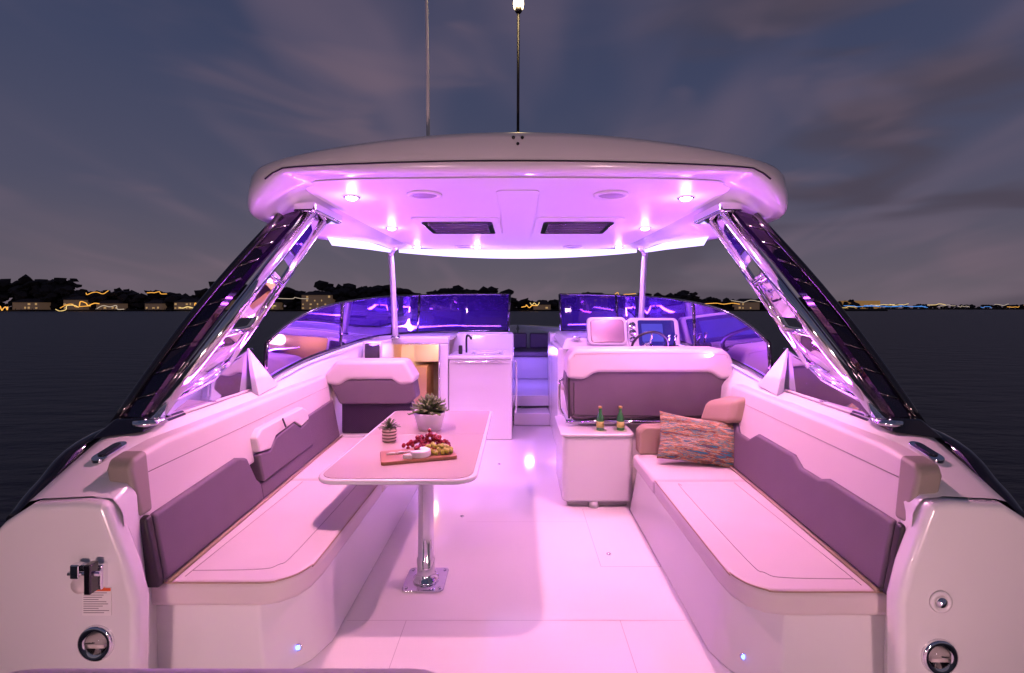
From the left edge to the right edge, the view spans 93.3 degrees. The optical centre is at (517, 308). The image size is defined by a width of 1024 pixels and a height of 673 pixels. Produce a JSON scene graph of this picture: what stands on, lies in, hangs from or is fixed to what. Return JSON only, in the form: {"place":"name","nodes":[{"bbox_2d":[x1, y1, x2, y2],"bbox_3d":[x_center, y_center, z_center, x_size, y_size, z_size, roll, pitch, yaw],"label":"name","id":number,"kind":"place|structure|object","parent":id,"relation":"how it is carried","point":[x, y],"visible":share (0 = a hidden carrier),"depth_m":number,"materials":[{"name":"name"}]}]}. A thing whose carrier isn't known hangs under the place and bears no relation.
{"place":"outdoors","nodes":[
{"label":"outdoors","id":0,"kind":"place"},
{"bbox_2d":[94,202,341,438],"bbox_3d":[-1.738,-0.042,3.064,0.447,1.356,1.552,0,0,31],"label":"hardtop support frame","id":1,"kind":"object","parent":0,"point":[162,385],"visible":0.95,"depth_m":2.87,"materials":[{"name":"silver metal"}]},
{"bbox_2d":[0,309,887,310],"bbox_3d":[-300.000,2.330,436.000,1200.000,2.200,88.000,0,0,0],"label":"shore ground","id":2,"kind":"structure","parent":0,"point":[308,310],"depth_m":392.00,"materials":[{"name":"black soil"}]},
{"bbox_2d":[12,302,50,309],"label":"walls","id":3,"kind":"structure","parent":2,"relation":"on","point":[39,305],"depth_m":398.00,"materials":[{"name":"paint"}]},
{"bbox_2d":[13,299,45,301],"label":"roof","id":4,"kind":"structure","parent":3,"relation":"on","point":[30,300],"depth_m":400.00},
{"bbox_2d":[63,300,90,309],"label":"walls","id":5,"kind":"structure","parent":2,"relation":"on","point":[74,302],"depth_m":398.00,"materials":[{"name":"paint"}]},
{"bbox_2d":[63,296,89,299],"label":"roof","id":6,"kind":"structure","parent":5,"relation":"on","point":[78,298],"depth_m":399.51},
{"bbox_2d":[96,304,127,309],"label":"walls","id":7,"kind":"structure","parent":2,"relation":"on","point":[122,306],"depth_m":398.00,"materials":[{"name":"paint"}]},
{"bbox_2d":[98,300,128,303],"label":"roof","id":8,"kind":"structure","parent":7,"relation":"on","point":[111,302],"depth_m":400.32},
{"bbox_2d":[145,304,166,309],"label":"walls","id":9,"kind":"structure","parent":2,"relation":"on","point":[160,306],"depth_m":398.00,"materials":[{"name":"paint"}]},
{"bbox_2d":[143,300,165,303],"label":"roof","id":10,"kind":"structure","parent":9,"relation":"on","point":[156,302],"depth_m":398.79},
{"bbox_2d":[174,302,196,309],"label":"walls","id":11,"kind":"structure","parent":2,"relation":"on","point":[182,305],"depth_m":398.00,"materials":[{"name":"paint"}]},
{"bbox_2d":[175,299,199,301],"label":"roof","id":12,"kind":"structure","parent":11,"relation":"on","point":[188,300],"depth_m":400.00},
{"bbox_2d":[225,300,235,309],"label":"walls","id":13,"kind":"structure","parent":2,"relation":"on","point":[230,304],"depth_m":398.00,"materials":[{"name":"paint"}]},
{"bbox_2d":[269,302,282,309],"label":"walls","id":14,"kind":"structure","parent":2,"relation":"on","point":[277,305],"depth_m":398.38,"materials":[{"name":"paint"}]},
{"bbox_2d":[302,295,334,309],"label":"walls","id":15,"kind":"structure","parent":2,"relation":"on","point":[325,299],"depth_m":398.00,"materials":[{"name":"paint"}]},
{"bbox_2d":[301,291,332,294],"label":"roof","id":16,"kind":"structure","parent":15,"relation":"on","point":[318,293],"depth_m":399.60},
{"bbox_2d":[0,274,809,309],"bbox_3d":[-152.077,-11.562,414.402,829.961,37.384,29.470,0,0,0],"label":"distant trees","id":17,"kind":"object","parent":2,"relation":"on","point":[55,292],"visible":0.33,"depth_m":405.63,"materials":[{"name":"black plant"}]},
{"bbox_2d":[533,305,550,309],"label":"walls","id":18,"kind":"structure","parent":2,"relation":"on","point":[540,307],"depth_m":398.00,"materials":[{"name":"paint"}]},
{"bbox_2d":[533,301,550,304],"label":"roof","id":19,"kind":"structure","parent":18,"relation":"on","point":[542,303],"depth_m":399.11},
{"bbox_2d":[732,302,759,309],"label":"walls","id":20,"kind":"structure","parent":2,"relation":"on","point":[752,305],"depth_m":398.00,"materials":[{"name":"paint"}]},
{"bbox_2d":[735,299,757,301],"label":"roof","id":21,"kind":"structure","parent":20,"relation":"on","point":[743,300],"depth_m":400.00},
{"bbox_2d":[0,308,1023,527],"bbox_3d":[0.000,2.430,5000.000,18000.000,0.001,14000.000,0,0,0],"label":"sea","id":22,"kind":"structure","parent":0,"point":[68,379],"depth_m":19.79,"materials":[{"name":"black liquid"}]},
{"bbox_2d":[0,325,1023,672],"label":"motor boat","id":23,"kind":"object","parent":22,"relation":"on","point":[544,575],"visible":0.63,"depth_m":2.34,"materials":[{"name":"white plastic"}]},
{"bbox_2d":[67,561,107,594],"bbox_3d":[-1.690,1.050,1.897,0.120,0.121,0.075,0,0,0],"label":"transom latch hook","id":24,"kind":"object","parent":23,"relation":"attached to","point":[89,577],"visible":1,"depth_m":1.87,"materials":[{"name":"silver metal"}]},
{"bbox_2d":[77,625,114,661],"bbox_3d":[-1.680,1.335,1.917,0.144,0.144,0.026,0,0,0],"label":"mooring hawsehole","id":25,"kind":"object","parent":23,"relation":"attached to","point":[95,643],"visible":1,"depth_m":1.92,"materials":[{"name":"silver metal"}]},
{"bbox_2d":[82,588,111,615],"bbox_3d":[-1.677,1.170,1.927,0.115,0.110,0.004,0,0,0],"label":"warning label","id":26,"kind":"object","parent":23,"relation":"attached to","point":[97,603],"visible":0.91,"depth_m":1.93,"materials":[{"name":"white paper"}]},
{"bbox_2d":[91,441,126,463],"bbox_3d":[-1.900,0.670,2.250,0.070,0.063,0.150,0,0,6],"label":"pop up cleat","id":27,"kind":"object","parent":23,"relation":"attached to","point":[108,452],"visible":1,"depth_m":2.23,"materials":[{"name":"silver metal"}]},
{"bbox_2d":[10,669,433,672],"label":"transom backrest","id":28,"kind":"object","parent":23,"relation":"on","point":[225,671],"visible":1,"depth_m":0.97,"materials":[{"name":"white plastic"}]},
{"bbox_2d":[107,375,417,668],"bbox_3d":[-1.418,1.155,3.310,0.972,1.050,2.480,0,0,0],"label":"cockpit bench seat","id":29,"kind":"object","parent":23,"relation":"on","point":[263,546],"visible":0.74,"depth_m":2.44,"materials":[{"name":"white leather"}]},
{"bbox_2d":[295,643,301,650],"bbox_3d":[-1.030,1.590,2.265,0.034,0.034,0.012,0,0,0],"label":"courtesy lamp","id":30,"kind":"object","parent":29,"relation":"attached to","point":[298,647],"visible":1,"depth_m":2.27,"materials":[{"name":"silver metal"}]},
{"bbox_2d":[325,358,419,436],"bbox_3d":[-1.407,1.088,4.940,0.866,1.185,0.720,0,0,0],"label":"companion seat","id":31,"kind":"object","parent":23,"relation":"on","point":[371,394],"visible":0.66,"depth_m":4.61,"materials":[{"name":"white leather"}]},
{"bbox_2d":[363,338,392,357],"bbox_3d":[-1.685,0.630,5.845,0.230,0.500,0.510,0,0,0],"label":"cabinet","id":32,"kind":"object","parent":23,"relation":"attached to","point":[378,348],"visible":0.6,"depth_m":5.60,"materials":[{"name":"white plastic"}]},
{"bbox_2d":[365,344,379,357],"bbox_3d":[-1.685,0.500,5.595,0.170,0.180,0.010,0,0,0],"label":"dark window","id":33,"kind":"structure","parent":32,"relation":"in","point":[371,350],"depth_m":5.59,"materials":[{"name":"black glass"}]},
{"bbox_2d":[319,411,492,592],"bbox_3d":[-0.698,1.320,3.635,0.925,0.718,1.850,0,0,0],"label":"cockpit table","id":34,"kind":"object","parent":23,"relation":"on","point":[464,433],"visible":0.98,"depth_m":2.96,"materials":[{"name":"white plastic"}]},
{"bbox_2d":[378,417,400,442],"bbox_3d":[-0.921,0.874,3.486,0.163,0.175,0.149,0,0,0],"label":"potted succulent","id":35,"kind":"object","parent":34,"relation":"on","point":[389,432],"visible":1,"depth_m":3.45,"materials":[{"name":"ceramic"}]},
{"bbox_2d":[380,446,456,465],"bbox_3d":[-0.645,0.950,3.130,0.470,0.022,0.250,0,0,-17],"label":"serving board","id":36,"kind":"object","parent":34,"relation":"on","point":[392,459],"visible":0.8,"depth_m":3.04,"materials":[{"name":"brown wood"}]},
{"bbox_2d":[403,447,430,458],"bbox_3d":[-0.624,0.919,3.055,0.110,0.040,0.176,0,0,33],"label":"cheese wheel","id":37,"kind":"object","parent":36,"relation":"on","point":[423,452],"visible":1,"depth_m":3.03,"materials":[{"name":"white food"}]},
{"bbox_2d":[402,428,450,449],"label":"red grapes","id":38,"kind":"object","parent":36,"relation":"on","point":[422,441],"visible":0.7,"depth_m":3.28,"materials":[{"name":"red food"}]},
{"bbox_2d":[418,442,452,454],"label":"green grapes","id":39,"kind":"object","parent":36,"relation":"on","point":[442,448],"visible":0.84,"depth_m":3.12,"materials":[{"name":"green food"}]},
{"bbox_2d":[407,393,448,431],"bbox_3d":[-0.704,0.818,3.840,0.318,0.287,0.310,0,0,12],"label":"succulent plant","id":40,"kind":"object","parent":34,"relation":"on","point":[430,412],"visible":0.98,"depth_m":3.77,"materials":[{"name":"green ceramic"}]},
{"bbox_2d":[372,333,456,410],"bbox_3d":[-1.390,1.323,7.039,1.020,1.915,1.922,0,0,0],"label":"cabin companionway","id":41,"kind":"object","parent":23,"relation":"attached to","point":[426,374],"visible":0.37,"depth_m":6.11,"materials":[{"name":"white plastic"}]},
{"bbox_2d":[414,333,516,439],"bbox_3d":[-0.953,1.017,6.625,1.894,1.326,1.050,0,0,0],"label":"galley counter","id":42,"kind":"object","parent":23,"relation":"on","point":[480,371],"visible":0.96,"depth_m":6.15,"materials":[{"name":"grey plastic"}]},
{"bbox_2d":[450,330,559,425],"bbox_3d":[0.000,1.020,8.450,3.200,1.320,3.100,0,0,0],"label":"bow lounge","id":43,"kind":"object","parent":23,"relation":"on","point":[533,374],"visible":0.34,"depth_m":8.58,"materials":[{"name":"grey plastic"}]},
{"bbox_2d":[248,132,787,337],"bbox_3d":[0.000,-0.321,4.580,3.380,1.391,3.779,0,0,0],"label":"hardtop","id":44,"kind":"object","parent":23,"relation":"on","point":[517,184],"visible":0.94,"depth_m":3.02,"materials":[{"name":"white plastic"}]},
{"bbox_2d":[343,194,360,200],"bbox_3d":[-1.130,-0.746,3.290,0.120,0.028,0.120,0,0,0],"label":"ceiling downlight","id":45,"kind":"object","parent":44,"relation":"attached to","point":[350,197],"visible":1,"depth_m":3.26,"materials":[{"name":"silver metal"}]},
{"bbox_2d":[385,227,397,230],"bbox_3d":[-1.190,-0.746,4.560,0.120,0.028,0.120,0,0,0],"label":"ceiling downlight","id":46,"kind":"object","parent":44,"relation":"attached to","point":[391,228],"visible":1,"depth_m":4.53,"materials":[{"name":"silver metal"}]},
{"bbox_2d":[407,190,441,199],"bbox_3d":[-0.620,-0.751,3.220,0.230,0.013,0.230,0,0,0],"label":"ceiling speaker","id":47,"kind":"object","parent":44,"relation":"attached to","point":[424,194],"visible":1,"depth_m":3.20,"materials":[{"name":"grey plastic"}]},
{"bbox_2d":[425,0,429,135],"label":"whip antenna","id":48,"kind":"object","parent":44,"relation":"on","point":[427,79],"visible":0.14,"depth_m":3.34,"materials":[{"name":"white"}]},
{"bbox_2d":[411,217,501,233],"bbox_3d":[-0.530,-0.745,4.460,0.740,0.028,0.880,0,0,0],"label":"ceiling hatch","id":49,"kind":"object","parent":44,"relation":"attached to","point":[459,225],"visible":1,"depth_m":4.28,"materials":[{"name":"black"}]},
{"bbox_2d":[454,245,472,247],"bbox_3d":[-0.670,-0.751,5.940,0.230,0.013,0.230,0,0,0],"label":"ceiling downlight","id":50,"kind":"object","parent":44,"relation":"attached to","point":[462,246],"visible":1,"depth_m":5.86,"materials":[{"name":"grey plastic"}]},
{"bbox_2d":[513,0,523,131],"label":"masthead light","id":51,"kind":"object","parent":44,"relation":"on","point":[518,5],"visible":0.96,"depth_m":3.49,"materials":[{"name":"black"}]},
{"bbox_2d":[563,245,581,247],"bbox_3d":[0.670,-0.751,5.940,0.230,0.013,0.230,0,0,0],"label":"ceiling downlight","id":52,"kind":"object","parent":44,"relation":"attached to","point":[572,246],"visible":1,"depth_m":5.86,"materials":[{"name":"grey"}]},
{"bbox_2d":[534,217,624,233],"bbox_3d":[0.530,-0.745,4.460,0.740,0.028,0.880,0,0,0],"label":"ceiling hatch","id":53,"kind":"object","parent":44,"relation":"attached to","point":[575,225],"visible":1,"depth_m":4.28,"materials":[{"name":"black"}]},
{"bbox_2d":[593,190,628,199],"bbox_3d":[0.620,-0.751,3.220,0.230,0.013,0.230,0,0,0],"label":"ceiling speaker","id":54,"kind":"object","parent":44,"relation":"attached to","point":[610,194],"visible":1,"depth_m":3.20,"materials":[{"name":"grey plastic"}]},
{"bbox_2d":[639,227,651,230],"bbox_3d":[1.200,-0.746,4.560,0.120,0.028,0.120,0,0,0],"label":"ceiling downlight","id":55,"kind":"object","parent":44,"relation":"attached to","point":[644,228],"visible":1,"depth_m":4.53,"materials":[{"name":"silver metal"}]},
{"bbox_2d":[677,195,694,200],"bbox_3d":[1.150,-0.746,3.310,0.120,0.028,0.120,0,0,0],"label":"ceiling downlight","id":56,"kind":"object","parent":44,"relation":"attached to","point":[686,197],"visible":1,"depth_m":3.28,"materials":[{"name":"silver metal"}]},
{"bbox_2d":[166,293,879,418],"bbox_3d":[0.000,0.198,4.948,3.914,0.844,4.841,0,0,0],"label":"windscreen","id":57,"kind":"object","parent":23,"relation":"on","point":[321,330],"visible":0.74,"depth_m":4.85,"materials":[{"name":"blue glass"}]},
{"bbox_2d":[555,416,633,507],"bbox_3d":[0.672,1.367,4.397,0.625,0.625,0.705,0,0,0],"label":"refrigerator module","id":58,"kind":"object","parent":23,"relation":"on","point":[593,469],"visible":0.86,"depth_m":4.06,"materials":[{"name":"grey plastic"}]},
{"bbox_2d":[594,406,606,431],"bbox_3d":[0.710,0.950,4.170,0.110,0.210,0.110,0,0,0],"label":"beer bottle","id":59,"kind":"object","parent":58,"relation":"on","point":[600,422],"visible":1,"depth_m":4.15,"materials":[{"name":"green glass"}]},
{"bbox_2d":[614,406,626,431],"bbox_3d":[0.885,0.950,4.170,0.110,0.210,0.110,0,0,0],"label":"beer bottle","id":60,"kind":"object","parent":58,"relation":"on","point":[620,421],"visible":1,"depth_m":4.14,"materials":[{"name":"green glass"}]},
{"bbox_2d":[550,317,679,442],"bbox_3d":[1.160,0.892,6.347,1.400,1.575,1.706,0,0,0],"label":"helm console","id":61,"kind":"object","parent":23,"relation":"on","point":[610,331],"visible":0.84,"depth_m":5.56,"materials":[{"name":"grey plastic"}]},
{"bbox_2d":[631,331,668,345],"bbox_3d":[1.398,0.410,5.301,0.370,0.339,0.420,0,0,-32],"label":"steering wheel","id":62,"kind":"object","parent":61,"relation":"attached to","point":[649,343],"visible":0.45,"depth_m":5.18,"materials":[{"name":"black plastic"}]},
{"bbox_2d":[664,334,678,345],"bbox_3d":[1.730,0.386,5.450,0.140,0.188,0.200,0,0,0],"label":"throttle control","id":63,"kind":"object","parent":61,"relation":"attached to","point":[675,338],"visible":0.5,"depth_m":5.39,"materials":[{"name":"silver metal"}]},
{"bbox_2d":[557,346,732,491],"bbox_3d":[1.145,1.021,4.631,1.571,1.318,0.739,0,0,0],"label":"helm seat","id":64,"kind":"object","parent":23,"relation":"on","point":[640,385],"visible":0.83,"depth_m":4.30,"materials":[{"name":"grey leather"}]},
{"bbox_2d":[630,384,941,672],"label":"cockpit bench seat","id":65,"kind":"object","parent":23,"relation":"on","point":[775,548],"visible":0.85,"depth_m":2.41,"materials":[{"name":"white leather"}]},
{"bbox_2d":[657,411,733,467],"bbox_3d":[1.410,1.035,3.780,0.620,0.370,0.178,8,-23,6],"label":"throw pillow","id":66,"kind":"object","parent":65,"relation":"on","point":[695,440],"visible":0.95,"depth_m":3.71,"materials":[{"name":"fabric"}]},
{"bbox_2d":[739,652,744,659],"bbox_3d":[1.030,1.590,2.205,0.034,0.034,0.012,0,0,0],"label":"courtesy lamp","id":67,"kind":"object","parent":65,"relation":"attached to","point":[742,656],"visible":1,"depth_m":2.21,"materials":[{"name":"silver metal"}]},
{"bbox_2d":[909,441,944,463],"bbox_3d":[1.900,0.670,2.250,0.070,0.063,0.150,0,0,-6],"label":"pop up cleat","id":68,"kind":"object","parent":23,"relation":"attached to","point":[921,449],"visible":0.98,"depth_m":2.23,"materials":[{"name":"silver metal"}]},
{"bbox_2d":[921,638,958,672],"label":"stern docking light","id":69,"kind":"object","parent":23,"relation":"attached to","point":[939,655],"visible":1,"depth_m":1.92,"materials":[{"name":"silver metal"}]},
{"bbox_2d":[929,590,952,612],"bbox_3d":[1.685,1.170,1.919,0.090,0.090,0.018,0,0,0],"label":"washdown outlet","id":70,"kind":"object","parent":23,"relation":"attached to","point":[940,601],"visible":1,"depth_m":1.92,"materials":[{"name":"silver metal"}]},
{"bbox_2d":[0,0,1023,307],"label":"sky","id":71,"kind":"structure","parent":0,"point":[134,134],"materials":[{"name":"grey"}]},
{"bbox_2d":[694,202,941,438],"bbox_3d":[1.738,-0.042,3.064,0.447,1.356,1.552,0,0,-31],"label":"hardtop support frame","id":72,"kind":"object","parent":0,"point":[868,380],"visible":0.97,"depth_m":2.87,"materials":[{"name":"metal"}]},
{"bbox_2d":[850,309,1023,309],"bbox_3d":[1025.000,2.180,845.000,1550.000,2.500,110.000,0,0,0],"label":"shore ground","id":73,"kind":"structure","parent":0,"point":[936,309],"depth_m":790.00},
{"bbox_2d":[841,301,879,308],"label":"waterfront pavilion","id":74,"kind":"structure","parent":73,"relation":"on","point":[863,303],"depth_m":800.00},
{"bbox_2d":[838,299,1023,308],"bbox_3d":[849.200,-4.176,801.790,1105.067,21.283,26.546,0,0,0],"label":"shore trees","id":75,"kind":"object","parent":73,"relation":"on","point":[853,304],"visible":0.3,"depth_m":795.76,"materials":[{"name":"black plant"}]}
]}

